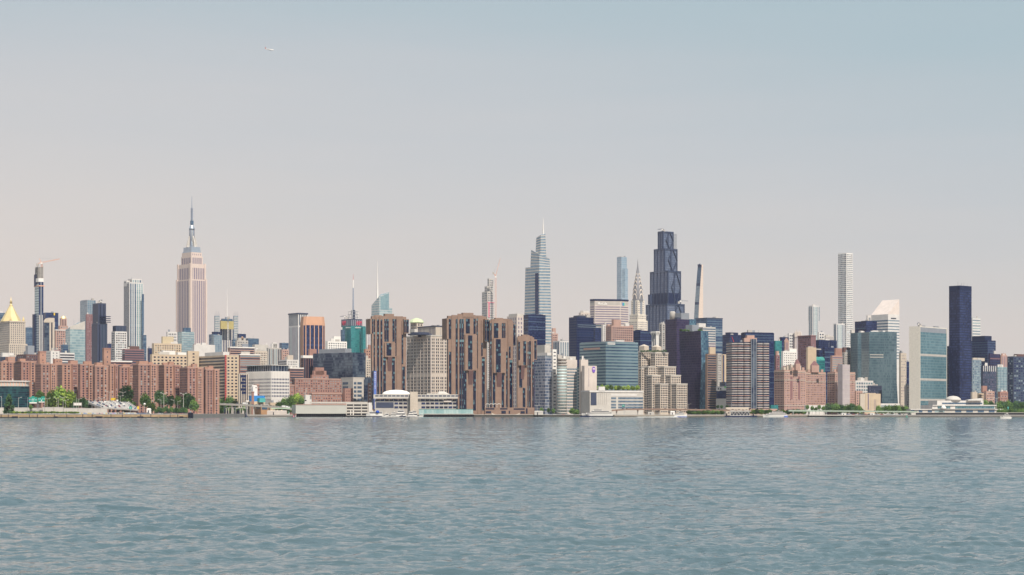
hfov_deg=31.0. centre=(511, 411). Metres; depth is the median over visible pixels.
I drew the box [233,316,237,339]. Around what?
unfinished tower
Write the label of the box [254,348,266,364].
apartment tower
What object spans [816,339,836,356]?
office tower
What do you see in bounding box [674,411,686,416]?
ferry
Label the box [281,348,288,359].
brick apartment block
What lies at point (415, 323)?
domed tower
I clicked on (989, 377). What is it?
apartment tower
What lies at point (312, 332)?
office tower
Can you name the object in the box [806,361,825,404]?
ornate brick tower
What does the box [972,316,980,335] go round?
office tower
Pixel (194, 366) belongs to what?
window
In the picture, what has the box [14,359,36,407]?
brick apartment block
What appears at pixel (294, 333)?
office tower
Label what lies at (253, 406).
elevated road
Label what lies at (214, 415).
riverside yard
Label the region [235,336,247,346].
office tower
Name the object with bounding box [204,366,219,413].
brick apartment block
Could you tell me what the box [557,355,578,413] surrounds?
hospital building
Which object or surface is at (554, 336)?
stone office tower
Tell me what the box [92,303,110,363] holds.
apartment tower
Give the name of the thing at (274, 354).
apartment tower
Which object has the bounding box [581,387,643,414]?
hospital building
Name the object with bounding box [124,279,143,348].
apartment tower
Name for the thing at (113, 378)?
brick apartment block
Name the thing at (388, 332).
riverside tower
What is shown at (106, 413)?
graffiti wall
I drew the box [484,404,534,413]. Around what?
plaza deck
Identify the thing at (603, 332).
apartment building
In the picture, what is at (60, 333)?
art deco tower
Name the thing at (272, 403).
riverside shed
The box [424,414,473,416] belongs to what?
river pier
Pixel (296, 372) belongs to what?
brick apartment block
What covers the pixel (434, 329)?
plant house
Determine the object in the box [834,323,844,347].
office tower
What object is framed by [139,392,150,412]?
broadleaf tree
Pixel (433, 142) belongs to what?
sky
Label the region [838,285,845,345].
window
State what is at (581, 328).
office tower
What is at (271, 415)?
sea wall
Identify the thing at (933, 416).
sea wall
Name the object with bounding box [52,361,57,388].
window
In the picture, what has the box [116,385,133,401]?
broadleaf tree
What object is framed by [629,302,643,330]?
window
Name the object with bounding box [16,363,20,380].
window
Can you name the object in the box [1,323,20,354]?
window
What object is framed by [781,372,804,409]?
window
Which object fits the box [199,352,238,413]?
hospital building
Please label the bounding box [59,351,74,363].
apartment building
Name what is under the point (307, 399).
white tower house
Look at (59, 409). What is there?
retaining wall
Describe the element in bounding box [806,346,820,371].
apartment tower
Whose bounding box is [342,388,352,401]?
hospital building
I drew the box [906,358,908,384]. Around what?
office tower
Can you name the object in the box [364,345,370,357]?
apartment building
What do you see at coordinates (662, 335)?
office tower
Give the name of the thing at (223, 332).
unfinished tower
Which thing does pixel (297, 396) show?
broadleaf tree
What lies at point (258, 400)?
wrapped building
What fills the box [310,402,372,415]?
parking garage
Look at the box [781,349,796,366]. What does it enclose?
apartment building
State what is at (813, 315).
office tower
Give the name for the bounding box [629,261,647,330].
art deco skyscraper
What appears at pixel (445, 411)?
glass pavilion
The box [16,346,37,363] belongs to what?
apartment building
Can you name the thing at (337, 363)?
laboratory building
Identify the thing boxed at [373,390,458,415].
river school
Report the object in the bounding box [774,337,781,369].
office tower
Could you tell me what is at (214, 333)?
office tower
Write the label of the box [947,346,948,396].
office tower
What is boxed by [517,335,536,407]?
riverside tower
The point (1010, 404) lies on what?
broadleaf tree
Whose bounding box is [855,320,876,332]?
office tower
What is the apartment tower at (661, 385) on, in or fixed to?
on the ground
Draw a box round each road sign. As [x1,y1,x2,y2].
[27,396,37,413]
[38,396,44,410]
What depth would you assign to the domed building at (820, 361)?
2767.93 m
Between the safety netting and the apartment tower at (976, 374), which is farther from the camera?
the safety netting
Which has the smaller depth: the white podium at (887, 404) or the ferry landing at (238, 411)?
the ferry landing at (238, 411)
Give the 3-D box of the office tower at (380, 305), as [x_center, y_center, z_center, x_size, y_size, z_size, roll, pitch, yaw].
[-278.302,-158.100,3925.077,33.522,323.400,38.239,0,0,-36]
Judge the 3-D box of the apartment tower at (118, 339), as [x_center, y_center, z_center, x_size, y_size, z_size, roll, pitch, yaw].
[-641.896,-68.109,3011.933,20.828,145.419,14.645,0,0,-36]
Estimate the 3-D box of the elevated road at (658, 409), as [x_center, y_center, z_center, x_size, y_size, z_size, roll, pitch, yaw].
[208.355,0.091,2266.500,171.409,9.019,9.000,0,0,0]
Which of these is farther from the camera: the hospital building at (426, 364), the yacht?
the hospital building at (426, 364)
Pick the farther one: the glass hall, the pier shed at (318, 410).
the pier shed at (318, 410)
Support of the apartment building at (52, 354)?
on the ground
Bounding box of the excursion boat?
[763,411,787,416]
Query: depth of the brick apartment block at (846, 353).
2724.05 m
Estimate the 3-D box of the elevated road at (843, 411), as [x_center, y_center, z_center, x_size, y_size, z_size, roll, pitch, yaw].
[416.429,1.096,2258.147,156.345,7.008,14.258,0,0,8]
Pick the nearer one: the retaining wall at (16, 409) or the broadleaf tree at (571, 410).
the retaining wall at (16, 409)
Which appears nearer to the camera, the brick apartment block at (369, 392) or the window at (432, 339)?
the brick apartment block at (369, 392)
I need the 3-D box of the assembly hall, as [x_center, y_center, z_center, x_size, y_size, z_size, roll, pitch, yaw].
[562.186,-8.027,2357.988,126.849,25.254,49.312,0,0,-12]
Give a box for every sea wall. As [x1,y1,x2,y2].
[248,415,294,416]
[474,414,613,416]
[614,415,807,416]
[843,415,1023,416]
[916,413,1023,414]
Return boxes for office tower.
[0,300,26,356]
[25,327,31,345]
[43,311,57,350]
[61,339,67,352]
[66,321,84,363]
[80,298,95,360]
[142,335,145,360]
[147,346,151,361]
[166,330,176,341]
[209,332,219,344]
[211,334,221,351]
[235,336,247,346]
[237,330,245,337]
[246,338,258,346]
[252,343,267,350]
[279,342,288,348]
[288,313,307,367]
[300,316,324,367]
[301,349,316,377]
[341,280,365,352]
[364,377,370,401]
[371,261,391,315]
[507,314,523,407]
[523,314,545,407]
[524,223,551,344]
[551,328,557,355]
[553,339,568,355]
[569,315,600,366]
[579,311,589,315]
[590,299,628,326]
[594,328,600,341]
[633,329,651,350]
[646,231,684,330]
[659,322,664,349]
[695,317,722,353]
[697,323,715,346]
[723,332,740,353]
[741,330,773,404]
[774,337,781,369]
[779,335,788,350]
[784,338,788,349]
[788,333,792,348]
[808,304,819,339]
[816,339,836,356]
[817,331,824,339]
[823,346,833,402]
[825,335,833,339]
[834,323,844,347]
[850,328,854,346]
[851,331,863,379]
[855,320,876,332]
[861,330,897,402]
[871,299,898,402]
[899,351,905,405]
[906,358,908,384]
[909,325,946,408]
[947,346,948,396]
[949,284,971,400]
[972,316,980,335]
[972,336,995,365]
[988,351,999,365]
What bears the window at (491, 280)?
in the unfinished tower at (488, 303)
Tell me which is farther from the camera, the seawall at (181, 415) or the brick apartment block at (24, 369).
the brick apartment block at (24, 369)
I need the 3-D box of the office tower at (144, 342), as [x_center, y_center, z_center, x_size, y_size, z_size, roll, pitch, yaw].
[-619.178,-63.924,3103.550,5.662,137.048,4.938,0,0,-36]
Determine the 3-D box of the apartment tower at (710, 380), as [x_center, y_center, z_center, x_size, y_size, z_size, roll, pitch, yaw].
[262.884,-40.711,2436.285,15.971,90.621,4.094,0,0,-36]
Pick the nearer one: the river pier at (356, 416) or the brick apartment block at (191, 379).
the brick apartment block at (191, 379)
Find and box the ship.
[582,409,612,416]
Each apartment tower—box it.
[44,318,54,350]
[86,313,92,360]
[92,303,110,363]
[111,326,126,360]
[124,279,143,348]
[178,328,193,354]
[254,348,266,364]
[267,342,280,364]
[366,318,370,346]
[606,319,632,341]
[617,256,627,299]
[638,344,687,414]
[694,264,702,318]
[705,347,715,414]
[716,353,725,385]
[726,335,768,408]
[797,335,815,369]
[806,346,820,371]
[838,253,852,346]
[904,383,908,407]
[972,358,984,392]
[981,363,996,404]
[997,365,1006,401]
[1000,352,1006,366]
[1007,354,1023,403]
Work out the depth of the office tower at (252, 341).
3805.82 m
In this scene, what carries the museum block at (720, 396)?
on the ground
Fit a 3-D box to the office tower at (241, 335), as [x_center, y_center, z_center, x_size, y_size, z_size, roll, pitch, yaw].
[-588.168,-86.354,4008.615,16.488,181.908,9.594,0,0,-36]
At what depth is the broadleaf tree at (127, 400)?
2147.56 m
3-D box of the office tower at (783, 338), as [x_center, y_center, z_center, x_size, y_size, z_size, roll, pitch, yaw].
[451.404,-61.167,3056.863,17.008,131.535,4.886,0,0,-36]
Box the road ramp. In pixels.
[89,401,137,412]
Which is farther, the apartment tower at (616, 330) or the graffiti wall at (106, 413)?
the apartment tower at (616, 330)
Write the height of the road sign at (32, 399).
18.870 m
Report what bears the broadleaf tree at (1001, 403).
on the ground
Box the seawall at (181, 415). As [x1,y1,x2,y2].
[0,412,192,417]
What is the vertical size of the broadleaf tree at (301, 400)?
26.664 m
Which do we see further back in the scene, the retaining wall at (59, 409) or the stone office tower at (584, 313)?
the stone office tower at (584, 313)
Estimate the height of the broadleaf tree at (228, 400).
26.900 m
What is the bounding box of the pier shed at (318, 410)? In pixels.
[292,404,345,416]
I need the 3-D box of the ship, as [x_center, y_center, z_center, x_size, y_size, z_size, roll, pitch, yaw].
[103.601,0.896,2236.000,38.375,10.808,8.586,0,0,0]
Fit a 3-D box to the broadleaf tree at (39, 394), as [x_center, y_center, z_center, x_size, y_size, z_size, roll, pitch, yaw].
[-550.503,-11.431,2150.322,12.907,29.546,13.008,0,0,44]
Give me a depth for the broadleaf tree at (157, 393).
2162.88 m
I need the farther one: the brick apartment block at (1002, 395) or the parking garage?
the brick apartment block at (1002, 395)
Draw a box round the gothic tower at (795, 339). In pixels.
[793,329,801,358]
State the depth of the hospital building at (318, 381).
2481.16 m
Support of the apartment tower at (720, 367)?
on the ground
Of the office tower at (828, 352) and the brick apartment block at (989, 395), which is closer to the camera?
the brick apartment block at (989, 395)
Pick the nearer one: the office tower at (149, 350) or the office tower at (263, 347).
the office tower at (149, 350)
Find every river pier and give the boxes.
[346,415,365,416]
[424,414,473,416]
[808,415,855,416]
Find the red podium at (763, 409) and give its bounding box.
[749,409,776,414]
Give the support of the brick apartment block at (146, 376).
on the riverside yard
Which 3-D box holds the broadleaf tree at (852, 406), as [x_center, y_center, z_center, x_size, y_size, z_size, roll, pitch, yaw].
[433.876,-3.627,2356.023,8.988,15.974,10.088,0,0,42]
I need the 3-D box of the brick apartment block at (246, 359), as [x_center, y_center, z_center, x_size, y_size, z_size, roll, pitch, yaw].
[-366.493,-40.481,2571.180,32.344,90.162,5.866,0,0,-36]
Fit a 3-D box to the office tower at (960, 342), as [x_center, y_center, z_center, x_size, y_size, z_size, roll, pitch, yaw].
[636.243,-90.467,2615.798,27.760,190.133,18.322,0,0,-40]
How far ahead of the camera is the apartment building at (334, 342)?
2909.34 m
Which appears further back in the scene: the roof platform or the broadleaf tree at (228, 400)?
the roof platform
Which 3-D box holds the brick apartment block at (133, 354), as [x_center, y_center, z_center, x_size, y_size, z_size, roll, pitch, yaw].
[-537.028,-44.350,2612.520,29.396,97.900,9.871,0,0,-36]
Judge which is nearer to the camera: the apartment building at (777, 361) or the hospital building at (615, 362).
the hospital building at (615, 362)
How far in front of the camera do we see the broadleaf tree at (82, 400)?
2108.02 m
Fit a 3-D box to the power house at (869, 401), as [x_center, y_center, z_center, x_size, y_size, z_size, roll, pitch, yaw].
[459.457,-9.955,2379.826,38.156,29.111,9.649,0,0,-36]
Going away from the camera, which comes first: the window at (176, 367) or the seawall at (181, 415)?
the seawall at (181, 415)
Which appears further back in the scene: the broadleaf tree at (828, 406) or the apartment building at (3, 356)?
the apartment building at (3, 356)
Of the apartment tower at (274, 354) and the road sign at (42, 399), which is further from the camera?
the apartment tower at (274, 354)
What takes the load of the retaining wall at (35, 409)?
on the riverside yard
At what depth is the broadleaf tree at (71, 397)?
2131.80 m
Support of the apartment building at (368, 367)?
on the ground
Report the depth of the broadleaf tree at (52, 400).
2125.69 m
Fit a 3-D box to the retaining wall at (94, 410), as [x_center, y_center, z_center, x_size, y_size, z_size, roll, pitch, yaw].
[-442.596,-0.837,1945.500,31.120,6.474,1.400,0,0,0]
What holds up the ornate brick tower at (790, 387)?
on the ground
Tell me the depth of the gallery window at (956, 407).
2345.98 m
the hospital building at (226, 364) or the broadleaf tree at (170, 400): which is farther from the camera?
the hospital building at (226, 364)
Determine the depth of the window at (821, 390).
2553.38 m
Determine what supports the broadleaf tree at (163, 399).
on the riverside yard
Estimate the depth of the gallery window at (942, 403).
2345.98 m
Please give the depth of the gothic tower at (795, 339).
2982.71 m
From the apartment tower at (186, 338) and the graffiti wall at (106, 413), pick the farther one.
the apartment tower at (186, 338)
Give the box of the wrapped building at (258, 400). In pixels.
[249,396,264,413]
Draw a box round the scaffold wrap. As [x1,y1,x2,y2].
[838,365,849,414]
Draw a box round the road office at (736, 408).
[725,403,748,414]
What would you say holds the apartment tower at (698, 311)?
on the ground
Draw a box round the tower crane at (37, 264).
[36,258,57,266]
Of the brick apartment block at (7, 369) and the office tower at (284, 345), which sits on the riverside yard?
the brick apartment block at (7, 369)
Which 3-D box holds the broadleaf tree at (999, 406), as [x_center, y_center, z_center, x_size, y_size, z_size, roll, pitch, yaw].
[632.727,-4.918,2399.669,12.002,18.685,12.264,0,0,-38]
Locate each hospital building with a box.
[150,351,186,366]
[187,348,198,366]
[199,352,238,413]
[253,384,294,414]
[291,367,341,414]
[309,393,353,401]
[341,377,364,401]
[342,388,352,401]
[406,335,446,393]
[535,345,556,413]
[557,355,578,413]
[579,356,596,413]
[580,340,637,390]
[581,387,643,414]
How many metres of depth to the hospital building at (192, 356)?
2454.63 m
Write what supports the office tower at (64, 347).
on the ground
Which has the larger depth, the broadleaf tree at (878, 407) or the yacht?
the broadleaf tree at (878, 407)
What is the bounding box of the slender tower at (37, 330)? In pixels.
[32,266,44,353]
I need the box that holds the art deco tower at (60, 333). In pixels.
[54,316,67,349]
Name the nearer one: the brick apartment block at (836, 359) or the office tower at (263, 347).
the brick apartment block at (836, 359)
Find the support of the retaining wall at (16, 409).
on the riverside yard
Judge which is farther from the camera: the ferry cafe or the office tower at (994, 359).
the office tower at (994, 359)
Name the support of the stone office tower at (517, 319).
on the ground
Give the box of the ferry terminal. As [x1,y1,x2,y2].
[724,411,756,416]
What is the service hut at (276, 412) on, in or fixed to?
on the ground
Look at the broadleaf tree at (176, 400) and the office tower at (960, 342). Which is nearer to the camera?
the broadleaf tree at (176, 400)
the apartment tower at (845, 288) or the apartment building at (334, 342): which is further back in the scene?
the apartment tower at (845, 288)
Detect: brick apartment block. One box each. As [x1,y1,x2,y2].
[0,357,14,380]
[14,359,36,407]
[35,359,61,407]
[57,360,77,398]
[78,361,93,407]
[92,362,108,412]
[100,355,131,365]
[107,363,117,412]
[118,364,132,412]
[122,346,143,366]
[132,361,158,413]
[159,362,180,413]
[179,364,203,413]
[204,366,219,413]
[227,344,254,354]
[238,351,260,373]
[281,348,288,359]
[288,366,303,384]
[368,383,370,402]
[830,348,842,371]
[842,347,850,371]
[977,392,983,400]
[981,386,994,403]
[998,390,1007,402]
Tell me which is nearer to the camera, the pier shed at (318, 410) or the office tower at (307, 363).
the pier shed at (318, 410)
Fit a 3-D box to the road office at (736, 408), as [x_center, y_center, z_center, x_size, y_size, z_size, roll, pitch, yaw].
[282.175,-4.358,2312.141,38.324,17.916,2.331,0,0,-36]
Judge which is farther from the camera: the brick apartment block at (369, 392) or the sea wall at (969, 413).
the brick apartment block at (369, 392)
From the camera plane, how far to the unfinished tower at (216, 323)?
4303.65 m
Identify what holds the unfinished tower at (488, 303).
on the ground
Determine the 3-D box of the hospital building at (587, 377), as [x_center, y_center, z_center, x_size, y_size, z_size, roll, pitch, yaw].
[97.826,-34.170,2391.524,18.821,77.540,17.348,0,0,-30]
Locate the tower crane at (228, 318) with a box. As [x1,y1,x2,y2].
[224,307,229,350]
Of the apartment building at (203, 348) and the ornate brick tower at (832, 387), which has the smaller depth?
the ornate brick tower at (832, 387)
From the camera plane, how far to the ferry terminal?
2190.00 m
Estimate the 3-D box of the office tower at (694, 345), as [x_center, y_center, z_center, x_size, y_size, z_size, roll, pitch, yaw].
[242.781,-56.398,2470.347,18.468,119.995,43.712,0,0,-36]
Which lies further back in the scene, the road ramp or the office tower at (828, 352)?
the office tower at (828, 352)
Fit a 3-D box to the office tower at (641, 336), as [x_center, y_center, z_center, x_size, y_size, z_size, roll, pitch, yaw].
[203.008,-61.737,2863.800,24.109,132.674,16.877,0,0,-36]
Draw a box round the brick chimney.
[251,392,253,414]
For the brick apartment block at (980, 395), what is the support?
on the ground
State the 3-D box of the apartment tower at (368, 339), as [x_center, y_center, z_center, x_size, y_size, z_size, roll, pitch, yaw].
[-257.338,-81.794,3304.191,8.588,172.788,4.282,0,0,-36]
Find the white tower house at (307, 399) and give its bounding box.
[304,395,311,403]
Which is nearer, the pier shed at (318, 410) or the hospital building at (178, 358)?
the pier shed at (318, 410)
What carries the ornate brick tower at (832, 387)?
on the ground
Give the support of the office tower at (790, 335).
on the ground
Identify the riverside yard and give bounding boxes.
[193,414,250,417]
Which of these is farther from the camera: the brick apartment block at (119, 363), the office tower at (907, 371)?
the office tower at (907, 371)
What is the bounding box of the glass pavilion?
[419,409,472,415]
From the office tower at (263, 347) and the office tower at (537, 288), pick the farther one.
the office tower at (537, 288)
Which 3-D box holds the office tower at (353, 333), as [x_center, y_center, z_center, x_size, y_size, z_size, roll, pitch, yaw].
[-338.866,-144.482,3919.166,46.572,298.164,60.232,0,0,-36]
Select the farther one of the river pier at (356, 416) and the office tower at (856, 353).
the office tower at (856, 353)
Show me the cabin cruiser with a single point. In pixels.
(1006, 416)
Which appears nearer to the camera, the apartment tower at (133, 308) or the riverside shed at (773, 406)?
the riverside shed at (773, 406)
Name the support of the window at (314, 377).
in the hospital building at (318, 381)
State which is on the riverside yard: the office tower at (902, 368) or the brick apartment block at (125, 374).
the brick apartment block at (125, 374)
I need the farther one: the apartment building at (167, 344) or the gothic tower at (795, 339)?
the gothic tower at (795, 339)
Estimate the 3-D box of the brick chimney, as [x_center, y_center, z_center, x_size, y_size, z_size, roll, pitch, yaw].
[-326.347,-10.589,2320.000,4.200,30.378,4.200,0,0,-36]
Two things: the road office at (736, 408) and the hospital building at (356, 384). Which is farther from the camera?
the hospital building at (356, 384)
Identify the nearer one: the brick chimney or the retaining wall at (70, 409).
the retaining wall at (70, 409)
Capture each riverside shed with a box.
[268,400,281,410]
[769,405,777,409]
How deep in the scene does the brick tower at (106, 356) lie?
2237.59 m
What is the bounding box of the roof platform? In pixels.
[408,332,431,336]
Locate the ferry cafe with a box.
[255,404,267,414]
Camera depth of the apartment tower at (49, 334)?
3105.65 m
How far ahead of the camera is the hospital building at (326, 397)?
2392.58 m
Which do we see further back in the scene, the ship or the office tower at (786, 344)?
the office tower at (786, 344)
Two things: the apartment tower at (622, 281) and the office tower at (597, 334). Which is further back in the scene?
the apartment tower at (622, 281)
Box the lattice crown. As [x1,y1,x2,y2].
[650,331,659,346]
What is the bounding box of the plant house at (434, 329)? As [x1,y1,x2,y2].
[417,325,441,334]
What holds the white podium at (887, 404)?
on the ground
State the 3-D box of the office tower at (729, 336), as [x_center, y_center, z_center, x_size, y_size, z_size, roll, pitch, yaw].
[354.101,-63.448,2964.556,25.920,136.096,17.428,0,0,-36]
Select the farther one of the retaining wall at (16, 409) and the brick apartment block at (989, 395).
the brick apartment block at (989, 395)
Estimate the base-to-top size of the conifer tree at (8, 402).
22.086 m
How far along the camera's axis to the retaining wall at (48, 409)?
1945.00 m
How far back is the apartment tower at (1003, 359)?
2903.76 m
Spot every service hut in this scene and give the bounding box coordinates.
[267,411,286,414]
[534,411,542,414]
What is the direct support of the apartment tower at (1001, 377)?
on the ground
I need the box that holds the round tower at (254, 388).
[251,385,256,395]
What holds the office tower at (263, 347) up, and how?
on the ground
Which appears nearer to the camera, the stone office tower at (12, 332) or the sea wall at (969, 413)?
the sea wall at (969, 413)
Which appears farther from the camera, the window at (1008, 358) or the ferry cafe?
the window at (1008, 358)
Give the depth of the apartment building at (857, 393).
2501.52 m
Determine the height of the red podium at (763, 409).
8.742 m
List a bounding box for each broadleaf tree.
[35,390,44,404]
[45,390,57,406]
[53,385,69,407]
[62,389,75,407]
[79,397,85,407]
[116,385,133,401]
[117,396,136,411]
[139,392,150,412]
[147,401,156,412]
[154,390,163,404]
[158,394,168,405]
[166,394,173,405]
[173,395,180,413]
[179,391,195,408]
[189,399,199,411]
[225,396,233,407]
[275,402,282,410]
[281,398,287,410]
[286,395,294,414]
[293,393,300,403]
[297,395,304,403]
[569,407,574,413]
[825,403,831,412]
[845,404,850,413]
[849,403,854,413]
[876,405,881,413]
[896,405,901,413]
[994,402,1002,408]
[999,401,1004,409]
[1006,399,1013,408]
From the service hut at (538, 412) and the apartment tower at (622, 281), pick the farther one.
the apartment tower at (622, 281)
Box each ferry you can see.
[366,411,382,416]
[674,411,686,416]
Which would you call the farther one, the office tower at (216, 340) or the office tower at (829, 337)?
the office tower at (216, 340)
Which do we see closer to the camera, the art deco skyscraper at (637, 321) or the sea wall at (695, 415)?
the sea wall at (695, 415)
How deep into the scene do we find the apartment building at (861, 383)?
2569.19 m
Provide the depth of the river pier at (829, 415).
2214.00 m
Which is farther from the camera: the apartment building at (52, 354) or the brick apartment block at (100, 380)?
the apartment building at (52, 354)
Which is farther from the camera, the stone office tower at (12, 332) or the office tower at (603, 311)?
the stone office tower at (12, 332)
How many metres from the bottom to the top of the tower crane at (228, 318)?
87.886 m
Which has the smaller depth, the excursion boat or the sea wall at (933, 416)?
the excursion boat
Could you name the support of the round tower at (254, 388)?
on the ground
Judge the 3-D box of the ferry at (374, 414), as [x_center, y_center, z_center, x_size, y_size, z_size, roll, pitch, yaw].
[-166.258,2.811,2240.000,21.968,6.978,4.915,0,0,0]
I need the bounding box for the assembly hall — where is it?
[900,396,1000,414]
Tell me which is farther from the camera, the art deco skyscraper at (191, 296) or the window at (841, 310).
the window at (841, 310)
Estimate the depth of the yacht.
2246.08 m
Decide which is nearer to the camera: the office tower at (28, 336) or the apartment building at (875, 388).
the apartment building at (875, 388)
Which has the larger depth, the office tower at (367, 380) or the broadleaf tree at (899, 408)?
the office tower at (367, 380)
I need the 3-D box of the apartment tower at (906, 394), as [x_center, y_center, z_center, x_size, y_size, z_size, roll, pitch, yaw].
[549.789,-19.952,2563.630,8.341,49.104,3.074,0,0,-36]
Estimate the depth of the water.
128.94 m
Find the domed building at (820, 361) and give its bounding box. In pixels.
[816,357,824,371]
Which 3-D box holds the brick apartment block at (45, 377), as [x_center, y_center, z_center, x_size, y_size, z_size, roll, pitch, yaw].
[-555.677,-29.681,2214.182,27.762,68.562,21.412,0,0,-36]
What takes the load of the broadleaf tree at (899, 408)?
on the ground
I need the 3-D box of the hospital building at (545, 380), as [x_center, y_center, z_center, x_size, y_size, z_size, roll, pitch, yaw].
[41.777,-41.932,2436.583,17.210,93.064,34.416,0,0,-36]
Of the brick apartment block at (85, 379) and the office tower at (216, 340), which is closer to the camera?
the brick apartment block at (85, 379)
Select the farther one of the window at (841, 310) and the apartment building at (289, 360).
the window at (841, 310)
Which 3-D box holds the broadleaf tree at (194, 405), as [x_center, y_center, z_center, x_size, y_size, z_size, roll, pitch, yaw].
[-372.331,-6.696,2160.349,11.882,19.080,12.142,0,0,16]
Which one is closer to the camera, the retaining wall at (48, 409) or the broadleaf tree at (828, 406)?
the retaining wall at (48, 409)
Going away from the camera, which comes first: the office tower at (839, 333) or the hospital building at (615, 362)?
the hospital building at (615, 362)
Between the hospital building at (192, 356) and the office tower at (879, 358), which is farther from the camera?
the office tower at (879, 358)
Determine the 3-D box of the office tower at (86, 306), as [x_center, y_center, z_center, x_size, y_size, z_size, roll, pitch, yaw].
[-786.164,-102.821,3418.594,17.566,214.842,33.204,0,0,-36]
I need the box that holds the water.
[0,417,1023,574]
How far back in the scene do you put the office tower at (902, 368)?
2652.21 m
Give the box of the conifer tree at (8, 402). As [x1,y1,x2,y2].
[3,394,15,413]
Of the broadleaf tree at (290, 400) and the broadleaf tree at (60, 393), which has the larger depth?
the broadleaf tree at (290, 400)
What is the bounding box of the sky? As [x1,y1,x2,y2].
[0,0,1023,416]
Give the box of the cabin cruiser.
[1000,414,1011,418]
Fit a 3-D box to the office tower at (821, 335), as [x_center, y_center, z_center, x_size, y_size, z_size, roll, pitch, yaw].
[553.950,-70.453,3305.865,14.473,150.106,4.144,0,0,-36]
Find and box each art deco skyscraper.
[176,204,206,344]
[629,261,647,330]
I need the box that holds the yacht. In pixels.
[393,408,407,416]
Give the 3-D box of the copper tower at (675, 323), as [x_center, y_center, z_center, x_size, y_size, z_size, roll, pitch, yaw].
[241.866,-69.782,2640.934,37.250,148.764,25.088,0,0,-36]
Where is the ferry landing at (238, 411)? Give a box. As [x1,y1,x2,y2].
[225,407,247,416]
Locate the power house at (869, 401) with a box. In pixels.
[859,393,880,413]
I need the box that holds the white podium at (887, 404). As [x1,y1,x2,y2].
[881,403,899,413]
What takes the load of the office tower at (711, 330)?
on the ground
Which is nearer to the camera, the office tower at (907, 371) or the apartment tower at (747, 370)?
the apartment tower at (747, 370)
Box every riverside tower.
[366,314,408,410]
[442,313,488,413]
[489,318,515,407]
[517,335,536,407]
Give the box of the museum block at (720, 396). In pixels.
[716,386,725,414]
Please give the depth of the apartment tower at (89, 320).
3203.24 m
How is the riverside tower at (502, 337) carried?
on the ground
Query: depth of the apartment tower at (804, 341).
2861.37 m
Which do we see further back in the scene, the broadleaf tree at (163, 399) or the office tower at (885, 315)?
the office tower at (885, 315)
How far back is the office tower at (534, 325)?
2908.26 m
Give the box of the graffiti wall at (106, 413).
[76,413,135,413]
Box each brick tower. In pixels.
[38,351,45,363]
[102,348,110,365]
[774,359,805,414]
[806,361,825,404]
[827,364,854,414]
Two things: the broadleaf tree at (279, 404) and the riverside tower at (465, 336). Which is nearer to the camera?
the broadleaf tree at (279, 404)
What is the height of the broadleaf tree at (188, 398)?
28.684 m
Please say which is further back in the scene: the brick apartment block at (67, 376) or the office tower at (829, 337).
the office tower at (829, 337)
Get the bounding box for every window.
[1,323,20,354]
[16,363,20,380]
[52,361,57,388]
[57,366,75,395]
[116,333,125,360]
[133,366,154,413]
[159,367,178,413]
[180,366,200,412]
[296,377,340,395]
[407,339,445,393]
[482,280,492,407]
[513,318,521,407]
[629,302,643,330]
[639,353,686,412]
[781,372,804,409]
[808,390,824,403]
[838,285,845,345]
[942,403,981,403]
[955,406,994,408]
[1008,358,1023,402]
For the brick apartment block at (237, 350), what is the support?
on the ground
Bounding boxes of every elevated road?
[220,403,291,414]
[612,408,751,414]
[788,410,917,414]
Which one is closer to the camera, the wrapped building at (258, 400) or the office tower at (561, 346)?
the wrapped building at (258, 400)
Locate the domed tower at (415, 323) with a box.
[409,318,423,335]
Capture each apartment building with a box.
[0,353,15,360]
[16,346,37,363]
[46,348,58,363]
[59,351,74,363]
[152,336,180,354]
[193,343,214,355]
[279,355,297,367]
[325,336,346,348]
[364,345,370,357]
[366,356,370,376]
[601,322,605,340]
[775,351,779,369]
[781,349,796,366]
[855,377,872,392]
[855,391,862,413]
[868,383,881,402]
[971,391,976,398]
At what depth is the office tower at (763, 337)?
2636.80 m
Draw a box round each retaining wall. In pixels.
[0,408,30,413]
[31,408,41,413]
[42,407,53,413]
[54,407,63,413]
[64,408,77,413]
[78,408,107,412]
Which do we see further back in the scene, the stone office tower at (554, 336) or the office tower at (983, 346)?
the stone office tower at (554, 336)
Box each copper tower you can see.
[665,311,695,374]
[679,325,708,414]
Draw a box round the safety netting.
[220,319,233,328]
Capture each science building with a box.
[238,374,248,413]
[246,365,289,414]
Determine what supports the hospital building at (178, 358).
on the ground
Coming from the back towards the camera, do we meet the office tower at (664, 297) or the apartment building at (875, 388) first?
the office tower at (664, 297)
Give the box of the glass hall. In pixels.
[0,378,29,407]
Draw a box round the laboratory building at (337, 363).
[313,349,365,378]
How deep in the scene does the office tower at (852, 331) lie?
3802.40 m
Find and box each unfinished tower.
[214,311,219,331]
[220,320,232,351]
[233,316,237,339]
[482,279,493,407]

